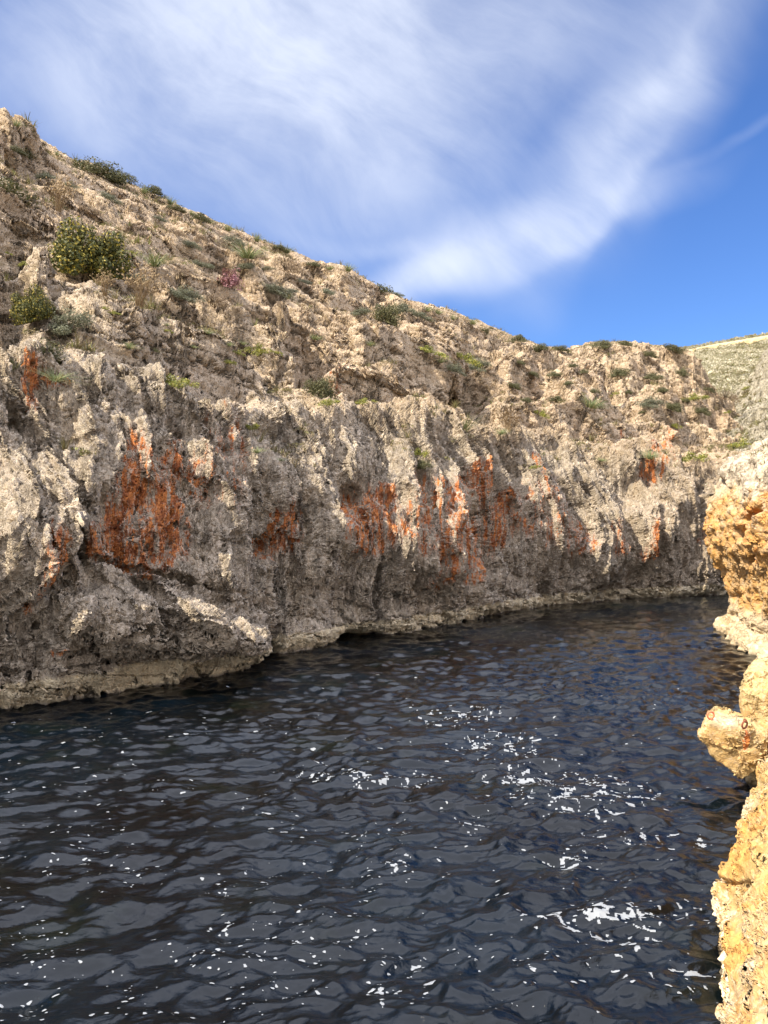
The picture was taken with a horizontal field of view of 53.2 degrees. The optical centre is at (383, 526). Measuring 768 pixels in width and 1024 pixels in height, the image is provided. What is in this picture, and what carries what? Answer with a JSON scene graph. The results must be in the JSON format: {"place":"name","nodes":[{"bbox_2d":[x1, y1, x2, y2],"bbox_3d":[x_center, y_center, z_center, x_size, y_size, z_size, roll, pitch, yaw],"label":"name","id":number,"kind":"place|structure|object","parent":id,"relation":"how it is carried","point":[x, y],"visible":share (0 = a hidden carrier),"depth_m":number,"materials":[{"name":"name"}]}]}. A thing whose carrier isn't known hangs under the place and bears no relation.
{"place":"outdoors","nodes":[
{"label":"outdoors","id":0,"kind":"place"},
{"bbox_2d":[0,107,744,708],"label":"rocky cliff","id":1,"kind":"structure","parent":0,"point":[164,533],"depth_m":24.31,"materials":[{"name":"stone"}]},
{"bbox_2d":[9,145,27,156],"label":"scrub bush","id":2,"kind":"object","parent":1,"relation":"on","point":[18,150],"visible":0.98,"depth_m":29.46,"materials":[{"name":"green plant"}]},
{"bbox_2d":[12,117,24,126],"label":"grass tuft","id":3,"kind":"object","parent":1,"relation":"on","point":[16,124],"visible":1,"depth_m":29.82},
{"bbox_2d":[0,172,41,207],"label":"scrub bush","id":4,"kind":"object","parent":1,"relation":"on","point":[10,184],"visible":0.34,"depth_m":23.72,"materials":[{"name":"green plant"}]},
{"bbox_2d":[6,283,55,325],"bbox_3d":[-8.767,-5.581,19.021,1.027,1.004,1.186,-3,18,30],"label":"leafy bush","id":5,"kind":"object","parent":1,"relation":"on","point":[31,309],"visible":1,"depth_m":18.88,"materials":[{"name":"green plant"}]},
{"bbox_2d":[25,147,37,160],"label":"scrub bush","id":6,"kind":"object","parent":1,"relation":"on","point":[30,155],"visible":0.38,"depth_m":31.18,"materials":[{"name":"green plant"}]},
{"bbox_2d":[35,170,58,178],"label":"grey shrub","id":7,"kind":"object","parent":1,"relation":"on","point":[45,175],"visible":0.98,"depth_m":30.42,"materials":[{"name":"green plant"}]},
{"bbox_2d":[31,337,66,363],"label":"scrub bush","id":8,"kind":"object","parent":1,"relation":"on","point":[51,348],"visible":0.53,"depth_m":16.61,"materials":[{"name":"green plant"}]},
{"bbox_2d":[22,366,91,383],"bbox_3d":[-6.921,-3.212,16.245,1.518,0.262,1.447,21,18,16],"label":"grass tuft","id":9,"kind":"object","parent":1,"relation":"on","point":[52,377],"visible":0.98,"depth_m":16.24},
{"bbox_2d":[40,171,80,211],"bbox_3d":[-10.564,-10.957,25.071,1.252,1.242,0.974,0,0,-35],"label":"dry plant","id":10,"kind":"object","parent":1,"relation":"on","point":[58,203],"visible":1,"depth_m":25.07,"materials":[{"name":"plant"}]},
{"bbox_2d":[46,306,96,336],"bbox_3d":[-7.881,-5.138,19.070,1.544,0.756,1.109,-4,16,20],"label":"grey shrub","id":11,"kind":"object","parent":1,"relation":"on","point":[64,328],"visible":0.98,"depth_m":19.04,"materials":[{"name":"green plant"}]},
{"bbox_2d":[65,182,81,189],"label":"grey shrub","id":12,"kind":"object","parent":1,"relation":"on","point":[72,185],"visible":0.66,"depth_m":30.41,"materials":[{"name":"green plant"}]},
{"bbox_2d":[77,204,103,216],"bbox_3d":[-10.858,-11.826,28.572,0.957,0.315,0.857,24,13,16],"label":"dry cushion","id":13,"kind":"object","parent":1,"relation":"on","point":[97,211],"visible":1,"depth_m":28.56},
{"bbox_2d":[47,214,135,279],"bbox_3d":[-8.664,-8.283,22.513,2.365,1.780,2.733,17,22,17],"label":"leafy bush","id":14,"kind":"object","parent":1,"relation":"on","point":[78,252],"visible":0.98,"depth_m":22.20,"materials":[{"name":"green plant"}]},
{"bbox_2d":[70,155,127,184],"bbox_3d":[-14.611,-18.329,39.186,2.270,0.995,2.990,17,11,42],"label":"scrub bush","id":15,"kind":"object","parent":1,"relation":"on","point":[93,168],"visible":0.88,"depth_m":39.02,"materials":[{"name":"green plant"}]},
{"bbox_2d":[90,267,119,295],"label":"dry plant","id":16,"kind":"object","parent":1,"relation":"on","point":[103,280],"visible":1,"depth_m":19.66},
{"bbox_2d":[97,191,122,205],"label":"grey shrub","id":17,"kind":"object","parent":1,"relation":"on","point":[110,197],"visible":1,"depth_m":31.41,"materials":[{"name":"green plant"}]},
{"bbox_2d":[110,169,143,187],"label":"scrub bush","id":18,"kind":"object","parent":1,"relation":"on","point":[132,179],"visible":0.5,"depth_m":40.86,"materials":[{"name":"green plant"}]},
{"bbox_2d":[120,340,144,349],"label":"grass tuft","id":19,"kind":"object","parent":1,"relation":"on","point":[129,346],"visible":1,"depth_m":19.82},
{"bbox_2d":[116,261,170,307],"bbox_3d":[-6.247,-6.309,19.949,1.366,1.139,1.052,0,0,-18],"label":"dry plant","id":20,"kind":"object","parent":1,"relation":"on","point":[146,283],"visible":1,"depth_m":19.94,"materials":[{"name":"plant"}]},
{"bbox_2d":[139,186,150,193],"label":"grass tuft","id":21,"kind":"object","parent":1,"relation":"on","point":[144,191],"visible":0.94,"depth_m":41.96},
{"bbox_2d":[144,184,165,198],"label":"scrub bush","id":22,"kind":"object","parent":1,"relation":"on","point":[155,190],"visible":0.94,"depth_m":42.38,"materials":[{"name":"green plant"}]},
{"bbox_2d":[131,247,180,266],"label":"grass tuft","id":23,"kind":"object","parent":1,"relation":"on","point":[157,263],"visible":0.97,"depth_m":26.32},
{"bbox_2d":[153,215,167,222],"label":"grey shrub","id":24,"kind":"object","parent":1,"relation":"on","point":[159,218],"visible":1,"depth_m":34.01,"materials":[{"name":"green plant"}]},
{"bbox_2d":[157,194,176,204],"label":"grass tuft","id":25,"kind":"object","parent":1,"relation":"on","point":[169,201],"visible":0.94,"depth_m":42.79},
{"bbox_2d":[165,204,186,212],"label":"scrub bush","id":26,"kind":"object","parent":1,"relation":"on","point":[177,208],"visible":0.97,"depth_m":37.66,"materials":[{"name":"green plant"}]},
{"bbox_2d":[168,226,188,236],"bbox_3d":[-9.063,-12.949,33.607,0.986,0.387,1.048,18,14,16],"label":"dry cushion","id":27,"kind":"object","parent":1,"relation":"on","point":[177,232],"visible":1,"depth_m":33.59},
{"bbox_2d":[166,267,191,275],"bbox_3d":[-7.152,-8.946,26.827,0.926,0.250,0.829,14,21,17],"label":"dry cushion","id":28,"kind":"object","parent":1,"relation":"on","point":[182,270],"visible":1,"depth_m":26.82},
{"bbox_2d":[165,373,199,388],"bbox_3d":[-4.966,-3.533,18.484,0.919,0.311,0.887,22,27,32],"label":"herb patch","id":29,"kind":"object","parent":1,"relation":"on","point":[173,381],"visible":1,"depth_m":18.43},
{"bbox_2d":[167,285,208,303],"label":"grey shrub","id":30,"kind":"object","parent":1,"relation":"on","point":[183,294],"visible":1,"depth_m":25.26,"materials":[{"name":"green plant"}]},
{"bbox_2d":[179,239,202,250],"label":"grey shrub","id":31,"kind":"object","parent":1,"relation":"on","point":[186,242],"visible":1,"depth_m":34.04,"materials":[{"name":"green plant"}]},
{"bbox_2d":[195,234,208,241],"bbox_3d":[-8.208,-13.083,34.723,0.974,0.262,1.091,6,18,-37],"label":"dry cushion","id":32,"kind":"object","parent":1,"relation":"on","point":[202,238],"visible":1,"depth_m":34.48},
{"bbox_2d":[192,259,214,268],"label":"grey shrub","id":33,"kind":"object","parent":1,"relation":"on","point":[196,262],"visible":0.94,"depth_m":33.35,"materials":[{"name":"green plant"}]},
{"bbox_2d":[192,212,215,224],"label":"scrub bush","id":34,"kind":"object","parent":1,"relation":"on","point":[199,216],"visible":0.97,"depth_m":41.20,"materials":[{"name":"green plant"}]},
{"bbox_2d":[204,289,232,306],"bbox_3d":[-5.658,-7.766,25.901,1.168,0.528,1.242,12,22,13],"label":"dry cushion","id":35,"kind":"object","parent":1,"relation":"on","point":[221,299],"visible":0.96,"depth_m":25.88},
{"bbox_2d":[221,223,236,231],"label":"grass tuft","id":36,"kind":"object","parent":1,"relation":"on","point":[227,228],"visible":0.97,"depth_m":46.45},
{"bbox_2d":[216,266,244,290],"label":"pink bush","id":37,"kind":"object","parent":1,"relation":"on","point":[231,281],"visible":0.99,"depth_m":27.93,"materials":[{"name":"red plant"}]},
{"bbox_2d":[219,234,247,246],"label":"grey shrub","id":38,"kind":"object","parent":1,"relation":"on","point":[231,239],"visible":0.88,"depth_m":38.84,"materials":[{"name":"green plant"}]},
{"bbox_2d":[229,306,244,313],"bbox_3d":[-5.010,-7.405,26.122,0.734,0.278,0.820,24,24,40],"label":"dry cushion","id":39,"kind":"object","parent":1,"relation":"on","point":[237,310],"visible":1,"depth_m":26.05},
{"bbox_2d":[232,262,255,270],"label":"grey shrub","id":40,"kind":"object","parent":1,"relation":"on","point":[246,265],"visible":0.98,"depth_m":35.53,"materials":[{"name":"green plant"}]},
{"bbox_2d":[217,239,276,258],"bbox_3d":[-6.330,-12.868,35.607,3.893,0.783,3.712,10,16,3],"label":"grass tuft","id":41,"kind":"object","parent":1,"relation":"on","point":[246,253],"visible":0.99,"depth_m":35.56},
{"bbox_2d":[245,423,259,429],"bbox_3d":[-3.657,-2.805,21.294,0.509,0.201,0.527,5,19,-20],"label":"herb patch","id":42,"kind":"object","parent":1,"relation":"on","point":[249,426],"visible":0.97,"depth_m":21.25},
{"bbox_2d":[244,342,271,355],"bbox_3d":[-4.273,-6.054,26.081,0.972,0.370,0.939,-17,29,-36],"label":"herb patch","id":43,"kind":"object","parent":1,"relation":"on","point":[258,349],"visible":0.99,"depth_m":26.11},
{"bbox_2d":[250,232,265,241],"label":"grass tuft","id":44,"kind":"object","parent":1,"relation":"on","point":[257,239],"visible":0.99,"depth_m":48.61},
{"bbox_2d":[260,282,296,299],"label":"grey shrub","id":45,"kind":"object","parent":1,"relation":"on","point":[275,289],"visible":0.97,"depth_m":35.80,"materials":[{"name":"green plant"}]},
{"bbox_2d":[269,243,289,252],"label":"scrub bush","id":46,"kind":"object","parent":1,"relation":"on","point":[280,247],"visible":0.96,"depth_m":50.13,"materials":[{"name":"green plant"}]},
{"bbox_2d":[275,253,306,274],"bbox_3d":[-4.861,-13.533,39.447,1.906,1.078,2.027,7,11,12],"label":"dry cushion","id":47,"kind":"object","parent":1,"relation":"on","point":[297,267],"visible":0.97,"depth_m":39.34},
{"bbox_2d":[283,287,299,292],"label":"grey shrub","id":48,"kind":"object","parent":1,"relation":"on","point":[293,290],"visible":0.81,"depth_m":36.84,"materials":[{"name":"green plant"}]},
{"bbox_2d":[295,279,311,284],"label":"grey shrub","id":49,"kind":"object","parent":1,"relation":"on","point":[306,281],"visible":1,"depth_m":39.74,"materials":[{"name":"green plant"}]},
{"bbox_2d":[305,262,320,266],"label":"scrub bush","id":50,"kind":"object","parent":1,"relation":"on","point":[314,263],"visible":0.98,"depth_m":45.03,"materials":[{"name":"green plant"}]},
{"bbox_2d":[302,376,338,399],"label":"scrub bush","id":51,"kind":"object","parent":1,"relation":"on","point":[320,389],"visible":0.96,"depth_m":25.02,"materials":[{"name":"green plant"}]},
{"bbox_2d":[321,288,335,294],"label":"grey shrub","id":52,"kind":"object","parent":1,"relation":"on","point":[327,291],"visible":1,"depth_m":40.13,"materials":[{"name":"green plant"}]},
{"bbox_2d":[317,398,340,406],"bbox_3d":[-1.771,-3.932,24.060,0.769,0.269,0.796,11,23,27],"label":"herb patch","id":53,"kind":"object","parent":1,"relation":"on","point":[327,402],"visible":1,"depth_m":24.01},
{"bbox_2d":[338,279,354,285],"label":"dry cushion","id":54,"kind":"object","parent":1,"relation":"on","point":[348,282],"visible":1,"depth_m":44.51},
{"bbox_2d":[341,262,358,271],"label":"grass tuft","id":55,"kind":"object","parent":1,"relation":"on","point":[347,269],"visible":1,"depth_m":44.94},
{"bbox_2d":[350,306,371,315],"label":"grey shrub","id":56,"kind":"object","parent":1,"relation":"on","point":[357,312],"visible":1,"depth_m":37.19,"materials":[{"name":"green plant"}]},
{"bbox_2d":[354,397,368,404],"bbox_3d":[-0.796,-4.337,26.459,0.764,0.226,0.738,6,21,42],"label":"herb patch","id":57,"kind":"object","parent":1,"relation":"on","point":[359,402],"visible":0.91,"depth_m":26.41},
{"bbox_2d":[372,281,393,292],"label":"scrub bush","id":58,"kind":"object","parent":1,"relation":"on","point":[384,290],"visible":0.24,"depth_m":60.83,"materials":[{"name":"green plant"}]},
{"bbox_2d":[372,303,402,328],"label":"scrub bush","id":59,"kind":"object","parent":1,"relation":"on","point":[390,317],"visible":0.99,"depth_m":36.94,"materials":[{"name":"green plant"}]},
{"bbox_2d":[396,300,414,314],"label":"grey shrub","id":60,"kind":"object","parent":1,"relation":"on","point":[404,308],"visible":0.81,"depth_m":46.65,"materials":[{"name":"green plant"}]},
{"bbox_2d":[409,309,432,321],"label":"grey shrub","id":61,"kind":"object","parent":1,"relation":"on","point":[421,315],"visible":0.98,"depth_m":47.48,"materials":[{"name":"green plant"}]},
{"bbox_2d":[414,448,429,457],"bbox_3d":[1.286,-2.605,26.738,0.743,0.293,0.769,3,20,20],"label":"herb patch","id":62,"kind":"object","parent":1,"relation":"on","point":[424,453],"visible":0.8,"depth_m":26.72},
{"bbox_2d":[416,458,434,469],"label":"scrub bush","id":63,"kind":"object","parent":1,"relation":"on","point":[422,464],"visible":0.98,"depth_m":26.28,"materials":[{"name":"green plant"}]},
{"bbox_2d":[418,345,451,359],"bbox_3d":[2.417,-8.444,36.836,1.758,0.385,1.820,15,16,-5],"label":"herb patch","id":64,"kind":"object","parent":1,"relation":"on","point":[426,350],"visible":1,"depth_m":36.51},
{"bbox_2d":[445,360,466,376],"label":"grey shrub","id":65,"kind":"object","parent":1,"relation":"on","point":[456,367],"visible":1,"depth_m":37.52,"materials":[{"name":"green plant"}]},
{"bbox_2d":[456,352,483,367],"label":"herb patch","id":66,"kind":"object","parent":1,"relation":"on","point":[469,359],"visible":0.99,"depth_m":41.94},
{"bbox_2d":[460,414,491,432],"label":"grass tuft","id":67,"kind":"object","parent":1,"relation":"on","point":[466,427],"visible":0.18,"depth_m":30.20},
{"bbox_2d":[467,357,493,371],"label":"grey shrub","id":68,"kind":"object","parent":1,"relation":"on","point":[483,363],"visible":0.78,"depth_m":44.72,"materials":[{"name":"green plant"}]},
{"bbox_2d":[480,326,493,335],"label":"scrub bush","id":69,"kind":"object","parent":1,"relation":"on","point":[486,331],"visible":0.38,"depth_m":59.00,"materials":[{"name":"green plant"}]},
{"bbox_2d":[496,428,509,435],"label":"grass tuft","id":70,"kind":"object","parent":1,"relation":"on","point":[501,432],"visible":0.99,"depth_m":32.55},
{"bbox_2d":[484,405,522,430],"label":"dry plant","id":71,"kind":"object","parent":1,"relation":"on","point":[506,417],"visible":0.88,"depth_m":33.38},
{"bbox_2d":[506,382,522,390],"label":"scrub bush","id":72,"kind":"object","parent":1,"relation":"on","point":[515,385],"visible":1,"depth_m":42.90,"materials":[{"name":"green plant"}]},
{"bbox_2d":[509,334,529,342],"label":"scrub bush","id":73,"kind":"object","parent":1,"relation":"on","point":[520,337],"visible":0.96,"depth_m":68.17,"materials":[{"name":"green plant"}]},
{"bbox_2d":[520,398,533,402],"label":"scrub bush","id":74,"kind":"object","parent":1,"relation":"on","point":[528,400],"visible":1,"depth_m":39.62,"materials":[{"name":"green plant"}]},
{"bbox_2d":[528,371,539,377],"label":"scrub bush","id":75,"kind":"object","parent":1,"relation":"on","point":[534,373],"visible":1,"depth_m":47.36,"materials":[{"name":"green plant"}]},
{"bbox_2d":[532,343,548,352],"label":"scrub bush","id":76,"kind":"object","parent":1,"relation":"on","point":[540,347],"visible":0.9,"depth_m":61.87,"materials":[{"name":"green plant"}]},
{"bbox_2d":[534,409,549,418],"bbox_3d":[8.276,-5.900,39.866,0.901,0.457,0.870,12,13,-33],"label":"herb patch","id":77,"kind":"object","parent":1,"relation":"on","point":[543,414],"visible":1,"depth_m":39.83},
{"bbox_2d":[547,371,563,376],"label":"scrub bush","id":78,"kind":"object","parent":1,"relation":"on","point":[554,374],"visible":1,"depth_m":48.60,"materials":[{"name":"green plant"}]},
{"bbox_2d":[548,396,563,401],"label":"scrub bush","id":79,"kind":"object","parent":1,"relation":"on","point":[557,398],"visible":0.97,"depth_m":42.28,"materials":[{"name":"green plant"}]},
{"bbox_2d":[550,345,569,350],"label":"scrub bush","id":80,"kind":"object","parent":1,"relation":"on","point":[560,347],"visible":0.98,"depth_m":71.17,"materials":[{"name":"green plant"}]},
{"bbox_2d":[571,391,623,412],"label":"grass tuft","id":81,"kind":"object","parent":1,"relation":"on","point":[591,404],"visible":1,"depth_m":42.16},
{"bbox_2d":[590,340,612,349],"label":"scrub bush","id":82,"kind":"object","parent":1,"relation":"on","point":[604,344],"visible":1,"depth_m":75.35,"materials":[{"name":"green plant"}]},
{"bbox_2d":[607,368,631,377],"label":"scrub bush","id":83,"kind":"object","parent":1,"relation":"on","point":[619,371],"visible":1,"depth_m":62.34,"materials":[{"name":"green plant"}]},
{"bbox_2d":[618,340,636,346],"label":"scrub bush","id":84,"kind":"object","parent":1,"relation":"on","point":[625,343],"visible":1,"depth_m":75.48,"materials":[{"name":"green plant"}]},
{"bbox_2d":[642,349,657,358],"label":"scrub bush","id":85,"kind":"object","parent":1,"relation":"on","point":[652,354],"visible":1,"depth_m":69.53,"materials":[{"name":"green plant"}]},
{"bbox_2d":[634,395,666,408],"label":"grey shrub","id":86,"kind":"object","parent":1,"relation":"on","point":[649,403],"visible":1,"depth_m":48.46,"materials":[{"name":"green plant"}]},
{"bbox_2d":[640,448,667,459],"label":"grass tuft","id":87,"kind":"object","parent":1,"relation":"on","point":[650,456],"visible":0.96,"depth_m":38.35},
{"bbox_2d":[643,372,665,379],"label":"scrub bush","id":88,"kind":"object","parent":1,"relation":"on","point":[652,376],"visible":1,"depth_m":59.60,"materials":[{"name":"green plant"}]},
{"bbox_2d":[653,387,668,392],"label":"scrub bush","id":89,"kind":"object","parent":1,"relation":"on","point":[661,389],"visible":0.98,"depth_m":52.62,"materials":[{"name":"green plant"}]},
{"bbox_2d":[663,343,682,354],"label":"scrub bush","id":90,"kind":"object","parent":1,"relation":"on","point":[673,348],"visible":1,"depth_m":76.79,"materials":[{"name":"green plant"}]},
{"bbox_2d":[664,402,684,412],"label":"scrub bush","id":91,"kind":"object","parent":1,"relation":"on","point":[677,407],"visible":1,"depth_m":49.11,"materials":[{"name":"green plant"}]},
{"bbox_2d":[674,368,689,376],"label":"scrub bush","id":92,"kind":"object","parent":1,"relation":"on","point":[682,372],"visible":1,"depth_m":65.62,"materials":[{"name":"green plant"}]},
{"bbox_2d":[681,451,709,462],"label":"herb patch","id":93,"kind":"object","parent":1,"relation":"on","point":[689,457],"visible":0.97,"depth_m":41.61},
{"bbox_2d":[685,393,709,400],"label":"herb patch","id":94,"kind":"object","parent":1,"relation":"on","point":[703,397],"visible":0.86,"depth_m":56.08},
{"bbox_2d":[692,406,711,415],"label":"scrub bush","id":95,"kind":"object","parent":1,"relation":"on","point":[703,410],"visible":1,"depth_m":55.22,"materials":[{"name":"green plant"}]},
{"bbox_2d":[703,387,714,392],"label":"scrub bush","id":96,"kind":"object","parent":1,"relation":"on","point":[709,389],"visible":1,"depth_m":65.36,"materials":[{"name":"green plant"}]},
{"bbox_2d":[725,437,751,448],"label":"herb patch","id":97,"kind":"object","parent":1,"relation":"on","point":[741,443],"visible":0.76,"depth_m":50.13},
{"bbox_2d":[0,593,756,1023],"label":"water","id":98,"kind":"structure","parent":0,"point":[654,671],"depth_m":8.75,"materials":[{"name":"liquid"}]},
{"bbox_2d":[0,674,715,1021],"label":"sun glints","id":99,"kind":"object","parent":98,"relation":"on","point":[597,913],"visible":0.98,"depth_m":7.68,"materials":[{"name":"white"}]},
{"bbox_2d":[0,0,767,347],"label":"sky","id":100,"kind":"structure","parent":0,"point":[569,173],"materials":[{"name":"blue"}]},
{"bbox_2d":[682,332,767,396],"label":"hillside","id":101,"kind":"structure","parent":0,"point":[713,360],"depth_m":202.50,"materials":[{"name":"stone"}]},
{"bbox_2d":[0,110,767,467],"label":"ground cover","id":102,"kind":"object","parent":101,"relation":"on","point":[76,344],"visible":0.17,"depth_m":32.93,"materials":[{"name":"green plant"}]},
{"bbox_2d":[688,335,767,351],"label":"field wall","id":103,"kind":"structure","parent":101,"relation":"on","point":[749,340],"depth_m":250.59,"materials":[{"name":"stone"}]},
{"bbox_2d":[703,438,767,659],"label":"cliff","id":104,"kind":"structure","parent":0,"point":[735,527],"depth_m":21.49,"materials":[{"name":"stone"}]},
{"bbox_2d":[711,755,767,1023],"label":"shore rock","id":105,"kind":"object","parent":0,"point":[739,893],"visible":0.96,"depth_m":5.47,"materials":[{"name":"stone"}]},
{"bbox_2d":[697,659,767,788],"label":"rock ledge","id":106,"kind":"object","parent":105,"relation":"on","point":[735,748],"visible":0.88,"depth_m":9.83,"materials":[{"name":"stone"}]},
{"bbox_2d":[707,711,714,720],"bbox_3d":[4.201,2.438,9.860,0.109,0.137,0.051,0,0,-30],"label":"mooring ring","id":107,"kind":"object","parent":106,"relation":"on","point":[712,712],"visible":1,"depth_m":9.85,"materials":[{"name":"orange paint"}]},
{"bbox_2d":[741,718,747,728],"bbox_3d":[4.564,2.495,9.699,0.119,0.140,0.056,0,7,-29],"label":"mooring ring","id":108,"kind":"object","parent":106,"relation":"attached to","point":[745,721],"visible":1,"depth_m":9.69,"materials":[{"name":"metal"}]},
{"bbox_2d":[726,348,767,451],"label":"valley side","id":109,"kind":"structure","parent":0,"point":[753,412],"depth_m":63.30,"materials":[{"name":"stone"}]},
{"bbox_2d":[716,387,739,402],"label":"dry cushion","id":110,"kind":"object","parent":109,"relation":"on","point":[729,396],"visible":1,"depth_m":62.54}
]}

